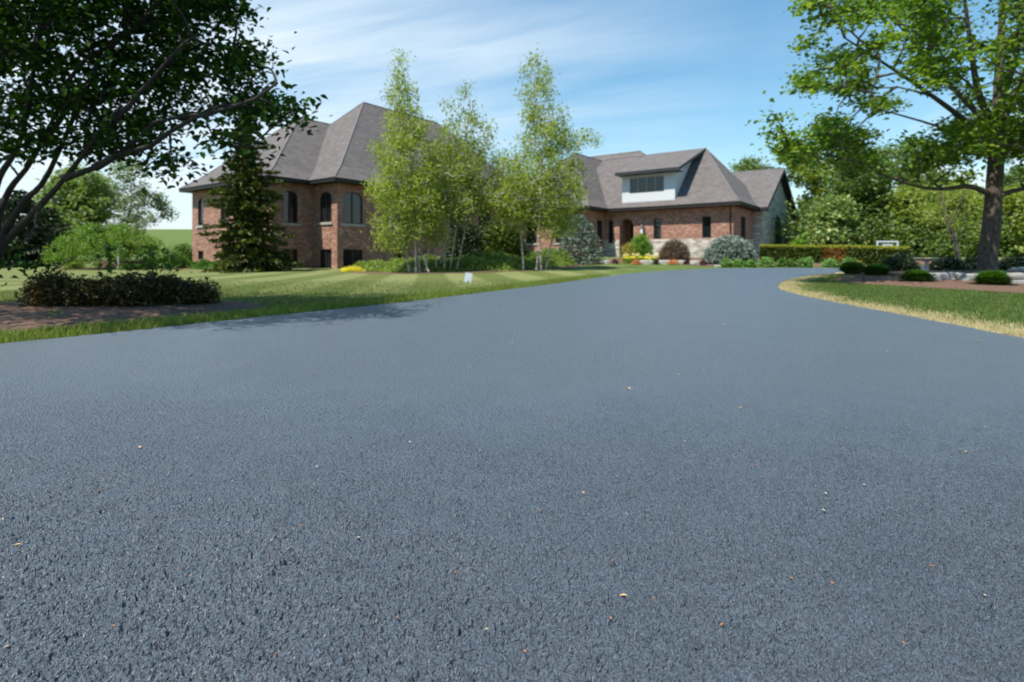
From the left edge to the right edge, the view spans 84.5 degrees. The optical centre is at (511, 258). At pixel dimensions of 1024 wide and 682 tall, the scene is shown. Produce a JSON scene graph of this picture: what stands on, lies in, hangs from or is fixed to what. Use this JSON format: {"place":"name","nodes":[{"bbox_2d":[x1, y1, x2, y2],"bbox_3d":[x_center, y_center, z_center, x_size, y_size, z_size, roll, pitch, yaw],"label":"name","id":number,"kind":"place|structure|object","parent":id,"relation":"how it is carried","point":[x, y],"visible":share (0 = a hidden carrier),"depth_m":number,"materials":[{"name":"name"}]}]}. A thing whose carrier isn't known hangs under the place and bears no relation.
{"place":"outdoors","nodes":[
{"label":"outdoors","id":0,"kind":"place"},
{"bbox_2d":[0,274,610,343],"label":"grass","id":1,"kind":"structure","parent":0,"point":[51,332],"depth_m":6.24,"materials":[{"name":"plant"}]},
{"bbox_2d":[0,266,1023,681],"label":"driveway","id":2,"kind":"structure","parent":0,"point":[464,444],"depth_m":1.52,"materials":[{"name":"asphalt"}]},
{"bbox_2d":[0,229,1023,341],"bbox_3d":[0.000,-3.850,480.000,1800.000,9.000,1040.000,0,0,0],"label":"lawn","id":3,"kind":"structure","parent":0,"point":[171,237],"depth_m":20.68,"materials":[{"name":"plant"}]},
{"bbox_2d":[0,189,67,267],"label":"spruce tree","id":4,"kind":"object","parent":3,"relation":"on","point":[16,196],"visible":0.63,"depth_m":33.72,"materials":[{"name":"green plant"}]},
{"bbox_2d":[13,207,81,262],"bbox_3d":[-31.368,-1.442,37.885,4.091,4.178,4.453,0,0,-28],"label":"spruce tree","id":5,"kind":"object","parent":3,"relation":"on","point":[50,215],"visible":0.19,"depth_m":37.92,"materials":[{"name":"green plant"}]},
{"bbox_2d":[31,161,124,257],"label":"leafy tree","id":6,"kind":"object","parent":3,"relation":"on","point":[89,197],"visible":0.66,"depth_m":46.43,"materials":[{"name":"green plant"}]},
{"bbox_2d":[96,261,139,266],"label":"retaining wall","id":7,"kind":"structure","parent":3,"relation":"on","point":[123,262],"depth_m":33.00,"materials":[{"name":"stone"}]},
{"bbox_2d":[50,267,186,268],"bbox_3d":[-21.496,0.507,31.962,9.008,0.119,4.075,0,0,0],"label":"mulch bed","id":8,"kind":"object","parent":3,"relation":"on","point":[113,268],"visible":0.17,"depth_m":31.16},
{"bbox_2d":[60,261,83,268],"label":"green shrub","id":9,"kind":"object","parent":8,"relation":"on","point":[72,266],"visible":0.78,"depth_m":30.82,"materials":[{"name":"green plant"}]},
{"bbox_2d":[36,222,172,268],"bbox_3d":[-22.128,-0.687,31.008,6.133,2.689,5.945,0,0,0],"label":"shrub","id":10,"kind":"object","parent":8,"relation":"on","point":[96,236],"visible":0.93,"depth_m":29.88,"materials":[{"name":"green plant"}]},
{"bbox_2d":[115,262,145,269],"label":"green shrub","id":11,"kind":"object","parent":8,"relation":"on","point":[131,266],"visible":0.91,"depth_m":29.40,"materials":[{"name":"green plant"}]},
{"bbox_2d":[151,248,192,268],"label":"green shrub","id":12,"kind":"object","parent":8,"relation":"on","point":[178,257],"visible":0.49,"depth_m":31.16,"materials":[{"name":"green plant"}]},
{"bbox_2d":[117,244,119,269],"bbox_3d":[-20.616,-0.039,29.500,0.092,1.450,0.092,0,0,-22],"label":"post","id":13,"kind":"object","parent":3,"relation":"on","point":[118,259],"visible":0.65,"depth_m":29.46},
{"bbox_2d":[0,301,262,331],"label":"mulch bed","id":14,"kind":"object","parent":3,"relation":"on","point":[13,315],"visible":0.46,"depth_m":6.30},
{"bbox_2d":[43,308,64,315],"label":"weed","id":15,"kind":"object","parent":14,"relation":"on","point":[58,312],"visible":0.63,"depth_m":5.85,"materials":[{"name":"green plant"}]},
{"bbox_2d":[92,244,117,280],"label":"weed","id":16,"kind":"object","parent":14,"relation":"on","point":[108,267],"visible":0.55,"depth_m":7.67,"materials":[{"name":"green plant"}]},
{"bbox_2d":[12,268,222,306],"bbox_3d":[-5.116,0.408,7.295,2.441,0.606,1.109,0,0,0],"label":"hedge","id":17,"kind":"object","parent":14,"relation":"on","point":[127,289],"visible":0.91,"depth_m":7.06,"materials":[{"name":"green plant"}]},
{"bbox_2d":[136,243,185,278],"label":"shrub","id":18,"kind":"object","parent":14,"relation":"on","point":[148,262],"visible":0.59,"depth_m":7.86,"materials":[{"name":"green plant"}]},
{"bbox_2d":[0,0,332,286],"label":"dark leafy tree","id":19,"kind":"object","parent":14,"relation":"on","point":[47,18],"visible":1,"depth_m":6.09,"materials":[{"name":"green plant"}]},
{"bbox_2d":[100,156,179,234],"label":"leafy tree","id":20,"kind":"object","parent":3,"relation":"on","point":[160,204],"visible":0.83,"depth_m":53.21,"materials":[{"name":"green plant"}]},
{"bbox_2d":[167,243,191,260],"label":"green shrub","id":21,"kind":"object","parent":3,"relation":"on","point":[186,249],"visible":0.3,"depth_m":35.71,"materials":[{"name":"green plant"}]},
{"bbox_2d":[184,259,269,270],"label":"groundcover","id":22,"kind":"object","parent":3,"relation":"on","point":[201,264],"visible":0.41,"depth_m":30.57,"materials":[{"name":"green plant"}]},
{"bbox_2d":[189,118,304,272],"bbox_3d":[-13.097,-3.219,27.559,4.564,8.452,5.462,0,0,43],"label":"spruce tree","id":23,"kind":"object","parent":3,"relation":"on","point":[246,207],"visible":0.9,"depth_m":26.97,"materials":[{"name":"green plant"}]},
{"bbox_2d":[351,264,582,273],"bbox_3d":[-1.734,0.394,28.712,12.531,0.491,10.748,0,0,0],"label":"mulch bed","id":24,"kind":"object","parent":3,"relation":"on","point":[377,272],"visible":0.21,"depth_m":25.64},
{"bbox_2d":[340,266,365,271],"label":"yellow flowers","id":25,"kind":"object","parent":24,"relation":"on","point":[353,269],"visible":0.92,"depth_m":27.01,"materials":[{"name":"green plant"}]},
{"bbox_2d":[352,260,406,271],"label":"groundcover","id":26,"kind":"object","parent":24,"relation":"on","point":[361,264],"visible":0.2,"depth_m":27.87,"materials":[{"name":"green plant"}]},
{"bbox_2d":[360,47,454,272],"bbox_3d":[-4.682,-4.335,25.313,4.310,10.167,5.942,0,0,0],"label":"birch tree","id":27,"kind":"object","parent":24,"relation":"on","point":[403,207],"visible":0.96,"depth_m":24.63,"materials":[{"name":"green plant"}]},
{"bbox_2d":[408,75,502,270],"bbox_3d":[-2.610,-3.836,25.943,4.594,9.107,6.023,0,0,0],"label":"birch tree","id":28,"kind":"object","parent":24,"relation":"on","point":[463,178],"visible":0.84,"depth_m":25.65,"materials":[{"name":"green plant"}]},
{"bbox_2d":[437,219,488,267],"bbox_3d":[-2.490,-0.664,30.913,3.552,3.247,3.166,0,0,0],"label":"yew shrub","id":29,"kind":"object","parent":24,"relation":"on","point":[470,241],"visible":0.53,"depth_m":30.52,"materials":[{"name":"plant"}]},
{"bbox_2d":[362,251,578,272],"bbox_3d":[-1.523,0.122,28.137,11.951,1.102,5.383,0,0,-14],"label":"groundcover","id":30,"kind":"object","parent":24,"relation":"on","point":[394,265],"visible":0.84,"depth_m":26.73,"materials":[{"name":"green plant"}]},
{"bbox_2d":[473,216,529,266],"bbox_3d":[-0.544,-0.742,30.966,4.039,3.638,3.187,0,0,0],"label":"yew shrub","id":31,"kind":"object","parent":24,"relation":"on","point":[496,242],"visible":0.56,"depth_m":30.47,"materials":[{"name":"green plant"}]},
{"bbox_2d":[442,247,571,269],"bbox_3d":[0.144,-0.003,29.833,7.336,1.234,5.299,0,0,0],"label":"groundcover","id":32,"kind":"object","parent":24,"relation":"on","point":[504,254],"visible":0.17,"depth_m":29.21,"materials":[{"name":"green plant"}]},
{"bbox_2d":[480,42,603,270],"bbox_3d":[1.442,-4.594,25.904,5.909,10.503,5.754,0,0,0],"label":"birch tree","id":33,"kind":"object","parent":24,"relation":"on","point":[507,182],"visible":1,"depth_m":25.61,"materials":[{"name":"green plant"}]},
{"bbox_2d":[553,214,606,264],"bbox_3d":[3.752,-0.992,31.998,3.465,3.120,3.507,0,0,0],"label":"blue spruce","id":34,"kind":"object","parent":24,"relation":"on","point":[581,248],"visible":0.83,"depth_m":31.46,"materials":[{"name":"green plant"}]},
{"bbox_2d":[464,272,472,282],"bbox_3d":[-0.944,0.481,12.164,0.188,0.377,0.023,0,0,-11],"label":"lawn sign","id":35,"kind":"object","parent":3,"relation":"on","point":[468,277],"visible":0.91,"depth_m":12.16,"materials":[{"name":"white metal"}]},
{"bbox_2d":[178,102,798,268],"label":"brick house","id":36,"kind":"structure","parent":3,"relation":"on","point":[696,201],"depth_m":38.50,"materials":[{"name":"brick"}]},
{"bbox_2d":[196,198,202,227],"bbox_3d":[-19.276,-2.829,34.897,0.960,1.817,0.172,0,0,36],"label":"window","id":37,"kind":"structure","parent":36,"relation":"in","point":[200,201],"depth_m":35.03,"materials":[{"name":"grey glass"}]},
{"bbox_2d":[221,196,226,222],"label":"window","id":38,"kind":"structure","parent":36,"relation":"in","point":[222,209],"depth_m":33.48,"materials":[{"name":"black glass"}]},
{"bbox_2d":[283,249,296,267],"bbox_3d":[-12.325,-0.025,31.235,0.054,1.044,0.900,0,0,36],"label":"window","id":39,"kind":"structure","parent":36,"relation":"in","point":[293,251],"depth_m":31.40,"materials":[{"name":"black glass"}]},
{"bbox_2d":[281,191,300,225],"bbox_3d":[-12.277,-2.808,31.200,0.172,1.937,1.160,0,0,36],"label":"window","id":40,"kind":"structure","parent":36,"relation":"in","point":[290,202],"depth_m":31.20,"materials":[{"name":"black glass"}]},
{"bbox_2d":[317,192,332,224],"bbox_3d":[-10.465,-2.833,31.633,1.350,1.827,0.172,0,0,36],"label":"window","id":41,"kind":"structure","parent":36,"relation":"in","point":[325,199],"depth_m":31.72,"materials":[{"name":"black glass"}]},
{"bbox_2d":[320,249,330,267],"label":"window","id":42,"kind":"structure","parent":36,"relation":"in","point":[325,254],"depth_m":31.78,"materials":[{"name":"black glass"}]},
{"bbox_2d":[343,249,361,267],"bbox_3d":[-9.049,0.010,31.914,0.054,1.094,1.370,0,0,36],"label":"window","id":43,"kind":"structure","parent":36,"relation":"in","point":[350,256],"depth_m":31.89,"materials":[{"name":"black glass"}]},
{"bbox_2d":[341,192,364,226],"bbox_3d":[-9.001,-2.808,31.879,0.172,1.937,1.630,0,0,36],"label":"window","id":44,"kind":"structure","parent":36,"relation":"in","point":[352,201],"depth_m":31.90,"materials":[{"name":"grey glass"}]},
{"bbox_2d":[390,198,406,228],"bbox_3d":[-7.017,-2.808,34.610,0.172,1.937,1.560,0,0,36],"label":"window","id":45,"kind":"structure","parent":36,"relation":"in","point":[392,198],"depth_m":34.57,"materials":[{"name":"black glass"}]},
{"bbox_2d":[449,204,462,230],"bbox_3d":[-3.739,-2.808,38.099,0.172,1.937,1.660,0,0,36],"label":"window","id":46,"kind":"structure","parent":36,"relation":"in","point":[451,219],"depth_m":37.97,"materials":[{"name":"black glass"}]},
{"bbox_2d":[479,208,489,231],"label":"window","id":47,"kind":"structure","parent":36,"relation":"in","point":[484,219],"depth_m":40.66,"materials":[{"name":"black glass"}]},
{"bbox_2d":[525,222,537,244],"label":"window","id":48,"kind":"structure","parent":36,"relation":"in","point":[531,236],"depth_m":44.11,"materials":[{"name":"black glass"}]},
{"bbox_2d":[554,220,566,244],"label":"window","id":49,"kind":"structure","parent":36,"relation":"in","point":[558,239],"depth_m":42.61,"materials":[{"name":"black glass"}]},
{"bbox_2d":[597,220,601,242],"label":"window","id":50,"kind":"structure","parent":36,"relation":"in","point":[599,222],"depth_m":43.18,"materials":[{"name":"black glass"}]},
{"bbox_2d":[609,220,612,242],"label":"window","id":51,"kind":"structure","parent":36,"relation":"in","point":[610,222],"depth_m":43.41,"materials":[{"name":"black glass"}]},
{"bbox_2d":[629,223,633,243],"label":"door","id":52,"kind":"structure","parent":36,"relation":"in","point":[631,227],"depth_m":43.82,"materials":[{"name":"brown wood"}]},
{"bbox_2d":[654,218,660,238],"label":"window","id":53,"kind":"structure","parent":36,"relation":"in","point":[657,221],"depth_m":41.24,"materials":[{"name":"grey glass"}]},
{"bbox_2d":[702,216,710,237],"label":"window","id":54,"kind":"structure","parent":36,"relation":"in","point":[706,220],"depth_m":39.15,"materials":[{"name":"black glass"}]},
{"bbox_2d":[741,216,744,239],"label":"window","id":55,"kind":"structure","parent":36,"relation":"in","point":[742,218],"depth_m":40.38,"materials":[{"name":"black glass"}]},
{"bbox_2d":[775,216,780,244],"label":"window","id":56,"kind":"structure","parent":36,"relation":"in","point":[778,222],"depth_m":47.09,"materials":[{"name":"black glass"}]},
{"bbox_2d":[630,259,642,264],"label":"coral bells","id":57,"kind":"object","parent":3,"relation":"on","point":[637,262],"visible":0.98,"depth_m":30.91,"materials":[{"name":"orange plant"}]},
{"bbox_2d":[640,260,653,264],"bbox_3d":[7.469,0.222,31.306,0.799,0.301,0.329,0,0,0],"label":"edging stone","id":58,"kind":"object","parent":3,"relation":"on","point":[643,262],"visible":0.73,"depth_m":31.16,"materials":[{"name":"stone"}]},
{"bbox_2d":[719,257,734,267],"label":"perennial","id":59,"kind":"object","parent":3,"relation":"on","point":[726,262],"visible":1,"depth_m":28.58,"materials":[{"name":"green plant"}]},
{"bbox_2d":[732,258,747,267],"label":"perennial","id":60,"kind":"object","parent":3,"relation":"on","point":[739,262],"visible":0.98,"depth_m":28.61,"materials":[{"name":"green plant"}]},
{"bbox_2d":[745,259,758,266],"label":"perennial","id":61,"kind":"object","parent":3,"relation":"on","point":[751,263],"visible":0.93,"depth_m":28.62,"materials":[{"name":"green plant"}]},
{"bbox_2d":[728,154,779,171],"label":"woodland tree","id":62,"kind":"object","parent":3,"relation":"on","point":[745,166],"visible":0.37,"depth_m":59.55,"materials":[{"name":"green plant"}]},
{"bbox_2d":[756,257,777,267],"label":"perennial","id":63,"kind":"object","parent":3,"relation":"on","point":[766,261],"visible":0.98,"depth_m":28.67,"materials":[{"name":"green plant"}]},
{"bbox_2d":[607,257,931,266],"bbox_3d":[14.561,0.125,35.255,20.829,0.569,13.696,0,0,-13],"label":"mulch bed","id":64,"kind":"object","parent":3,"relation":"on","point":[816,264],"visible":0.09,"depth_m":32.81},
{"bbox_2d":[618,241,637,261],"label":"yellow shrub","id":65,"kind":"object","parent":64,"relation":"on","point":[628,247],"visible":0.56,"depth_m":33.14,"materials":[{"name":"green plant"}]},
{"bbox_2d":[622,253,657,263],"bbox_3d":[7.316,-0.013,31.986,2.005,0.717,0.923,0,0,0],"label":"daffodil patch","id":66,"kind":"object","parent":64,"relation":"on","point":[631,259],"visible":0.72,"depth_m":31.91,"materials":[{"name":"yellow plant"}]},
{"bbox_2d":[631,232,654,257],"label":"round bush","id":67,"kind":"object","parent":64,"relation":"on","point":[643,247],"visible":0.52,"depth_m":33.23,"materials":[{"name":"green plant"}]},
{"bbox_2d":[658,260,668,263],"bbox_3d":[8.436,0.221,31.307,0.726,0.297,0.339,0,0,0],"label":"edging stone","id":68,"kind":"object","parent":64,"relation":"on","point":[663,261],"visible":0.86,"depth_m":31.16,"materials":[{"name":"stone"}]},
{"bbox_2d":[656,238,691,261],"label":"dead shrub","id":69,"kind":"object","parent":64,"relation":"on","point":[672,249],"visible":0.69,"depth_m":33.13,"materials":[{"name":"plant"}]},
{"bbox_2d":[668,259,679,264],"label":"coral bells","id":70,"kind":"object","parent":64,"relation":"on","point":[671,262],"visible":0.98,"depth_m":30.91,"materials":[{"name":"orange plant"}]},
{"bbox_2d":[689,260,700,264],"bbox_3d":[10.021,0.243,30.798,0.572,0.304,0.335,0,0,0],"label":"edging stone","id":71,"kind":"object","parent":64,"relation":"on","point":[694,262],"visible":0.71,"depth_m":30.65,"materials":[{"name":"stone"}]},
{"bbox_2d":[700,234,759,264],"bbox_3d":[12.188,-0.308,31.609,3.456,2.131,2.812,0,0,0],"label":"round bush","id":72,"kind":"object","parent":64,"relation":"on","point":[720,248],"visible":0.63,"depth_m":30.89,"materials":[{"name":"plant"}]},
{"bbox_2d":[791,232,819,244],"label":"round bush","id":73,"kind":"object","parent":64,"relation":"on","point":[799,241],"visible":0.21,"depth_m":41.68,"materials":[{"name":"green plant"}]},
{"bbox_2d":[759,244,910,264],"bbox_3d":[18.167,-0.163,32.197,7.590,1.479,1.735,0,0,33],"label":"yew hedge","id":74,"kind":"object","parent":64,"relation":"on","point":[861,253],"visible":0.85,"depth_m":31.92,"materials":[{"name":"green plant"}]},
{"bbox_2d":[876,241,898,248],"bbox_3d":[22.643,-0.409,34.108,1.075,1.345,1.086,0,0,-42],"label":"basketball hoop","id":75,"kind":"object","parent":64,"relation":"on","point":[887,244],"visible":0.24,"depth_m":34.00,"materials":[{"name":"white paint"}]},
{"bbox_2d":[775,257,798,266],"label":"perennial","id":76,"kind":"object","parent":3,"relation":"on","point":[787,262],"visible":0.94,"depth_m":28.81,"materials":[{"name":"green plant"}]},
{"bbox_2d":[769,137,837,231],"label":"woodland tree","id":77,"kind":"object","parent":3,"relation":"on","point":[813,178],"visible":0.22,"depth_m":56.87,"materials":[{"name":"green plant"}]},
{"bbox_2d":[796,255,815,267],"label":"perennial","id":78,"kind":"object","parent":3,"relation":"on","point":[804,262],"visible":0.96,"depth_m":28.61,"materials":[{"name":"green plant"}]},
{"bbox_2d":[798,195,824,232],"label":"woodland tree","id":79,"kind":"object","parent":3,"relation":"on","point":[807,204],"visible":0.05,"depth_m":53.66,"materials":[{"name":"green plant"}]},
{"bbox_2d":[820,258,839,267],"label":"perennial","id":80,"kind":"object","parent":3,"relation":"on","point":[831,262],"visible":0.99,"depth_m":28.61,"materials":[{"name":"green plant"}]},
{"bbox_2d":[795,192,871,249],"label":"bush","id":81,"kind":"object","parent":3,"relation":"on","point":[832,213],"visible":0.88,"depth_m":40.85,"materials":[{"name":"green plant"}]},
{"bbox_2d":[821,168,863,199],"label":"woodland tree","id":82,"kind":"object","parent":3,"relation":"on","point":[830,189],"visible":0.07,"depth_m":49.43,"materials":[{"name":"green plant"}]},
{"bbox_2d":[840,257,855,263],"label":"perennial","id":83,"kind":"object","parent":3,"relation":"on","point":[848,259],"visible":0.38,"depth_m":28.68,"materials":[{"name":"green plant"}]},
{"bbox_2d":[828,145,919,248],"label":"woodland tree","id":84,"kind":"object","parent":3,"relation":"on","point":[867,190],"visible":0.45,"depth_m":44.34,"materials":[{"name":"green plant"}]},
{"bbox_2d":[771,196,1023,257],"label":"undergrowth","id":85,"kind":"object","parent":3,"relation":"on","point":[794,228],"visible":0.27,"depth_m":40.58,"materials":[{"name":"green plant"}]},
{"bbox_2d":[870,143,963,190],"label":"woodland tree","id":86,"kind":"object","parent":3,"relation":"on","point":[900,172],"visible":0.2,"depth_m":60.65,"materials":[{"name":"green plant"}]},
{"bbox_2d":[880,178,969,256],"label":"woodland tree","id":87,"kind":"object","parent":3,"relation":"on","point":[903,195],"visible":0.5,"depth_m":42.01,"materials":[{"name":"green plant"}]},
{"bbox_2d":[834,270,1023,292],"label":"mulch bed","id":88,"kind":"object","parent":3,"relation":"on","point":[888,279],"visible":0.45,"depth_m":13.31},
{"bbox_2d":[835,261,865,274],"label":"boxwood shrub","id":89,"kind":"object","parent":88,"relation":"on","point":[848,268],"visible":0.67,"depth_m":17.46,"materials":[{"name":"green plant"}]},
{"bbox_2d":[857,263,893,274],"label":"boxwood shrub","id":90,"kind":"object","parent":88,"relation":"on","point":[876,269],"visible":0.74,"depth_m":15.72,"materials":[{"name":"green plant"}]},
{"bbox_2d":[745,0,1023,270],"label":"shade tree","id":91,"kind":"object","parent":88,"relation":"on","point":[984,134],"visible":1,"depth_m":13.83,"materials":[{"name":"green plant"}]},
{"bbox_2d":[879,253,922,270],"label":"dark shrub","id":92,"kind":"object","parent":88,"relation":"on","point":[900,262],"visible":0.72,"depth_m":21.27,"materials":[{"name":"plant"}]},
{"bbox_2d":[894,269,936,280],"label":"boxwood shrub","id":93,"kind":"object","parent":88,"relation":"on","point":[915,275],"visible":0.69,"depth_m":13.56,"materials":[{"name":"green plant"}]},
{"bbox_2d":[913,258,939,269],"bbox_3d":[15.095,0.294,20.500,0.830,0.654,0.830,0,0,0],"label":"birdbath","id":94,"kind":"object","parent":88,"relation":"on","point":[926,260],"visible":0.79,"depth_m":20.40,"materials":[{"name":"stone"}]},
{"bbox_2d":[929,272,962,279],"bbox_3d":[10.636,0.475,13.883,1.143,0.298,0.393,0,0,0],"label":"edging stone","id":95,"kind":"object","parent":88,"relation":"on","point":[945,275],"visible":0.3,"depth_m":13.71,"materials":[{"name":"stone"}]},
{"bbox_2d":[955,273,976,280],"bbox_3d":[11.084,0.488,13.611,0.621,0.268,0.357,0,0,0],"label":"edging stone","id":96,"kind":"object","parent":88,"relation":"on","point":[963,277],"visible":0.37,"depth_m":13.48,"materials":[{"name":"stone"}]},
{"bbox_2d":[966,270,1021,284],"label":"boxwood shrub","id":97,"kind":"object","parent":88,"relation":"on","point":[994,277],"visible":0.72,"depth_m":12.37,"materials":[{"name":"green plant"}]},
{"bbox_2d":[1007,273,1023,279],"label":"edging stone","id":98,"kind":"object","parent":88,"relation":"on","point":[1020,276],"visible":0.27,"depth_m":13.38,"materials":[{"name":"stone"}]},
{"bbox_2d":[1008,267,1023,270],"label":"boulder","id":99,"kind":"object","parent":88,"relation":"on","point":[1017,269],"visible":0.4,"depth_m":19.42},
{"bbox_2d":[1008,280,1023,283],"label":"edging stone","id":100,"kind":"object","parent":88,"relation":"on","point":[1019,282],"visible":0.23,"depth_m":12.65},
{"bbox_2d":[905,179,983,259],"bbox_3d":[24.018,-1.981,30.426,6.262,4.972,3.415,0,0,-38],"label":"crooked tree","id":101,"kind":"object","parent":3,"relation":"on","point":[963,194],"visible":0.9,"depth_m":30.05,"materials":[{"name":"green plant"}]},
{"bbox_2d":[921,254,974,269],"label":"dark shrub","id":102,"kind":"object","parent":3,"relation":"on","point":[948,263],"visible":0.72,"depth_m":21.73,"materials":[{"name":"plant"}]},
{"bbox_2d":[928,178,1001,256],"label":"woodland tree","id":103,"kind":"object","parent":3,"relation":"on","point":[964,210],"visible":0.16,"depth_m":43.22,"materials":[{"name":"green plant"}]},
{"bbox_2d":[958,256,976,269],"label":"dark shrub","id":104,"kind":"object","parent":3,"relation":"on","point":[971,260],"visible":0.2,"depth_m":22.79,"materials":[{"name":"plant"}]},
{"bbox_2d":[973,183,1023,256],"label":"woodland tree","id":105,"kind":"object","parent":3,"relation":"on","point":[1011,201],"visible":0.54,"depth_m":40.78,"materials":[{"name":"green plant"}]},
{"bbox_2d":[985,162,1023,188],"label":"woodland tree","id":106,"kind":"object","parent":3,"relation":"on","point":[1012,179],"visible":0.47,"depth_m":58.05,"materials":[{"name":"green plant"}]},
{"bbox_2d":[998,254,1023,270],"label":"dark shrub","id":107,"kind":"object","parent":3,"relation":"on","point":[1005,263],"visible":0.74,"depth_m":22.30,"materials":[{"name":"plant"}]},
{"bbox_2d":[0,0,1023,228],"label":"sky","id":108,"kind":"structure","parent":0,"point":[648,76],"materials":[{"name":"blue"}]},
{"bbox_2d":[778,273,1023,337],"bbox_3d":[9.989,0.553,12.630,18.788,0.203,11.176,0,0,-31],"label":"grass","id":109,"kind":"structure","parent":0,"point":[965,299],"depth_m":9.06,"materials":[{"name":"plant"}]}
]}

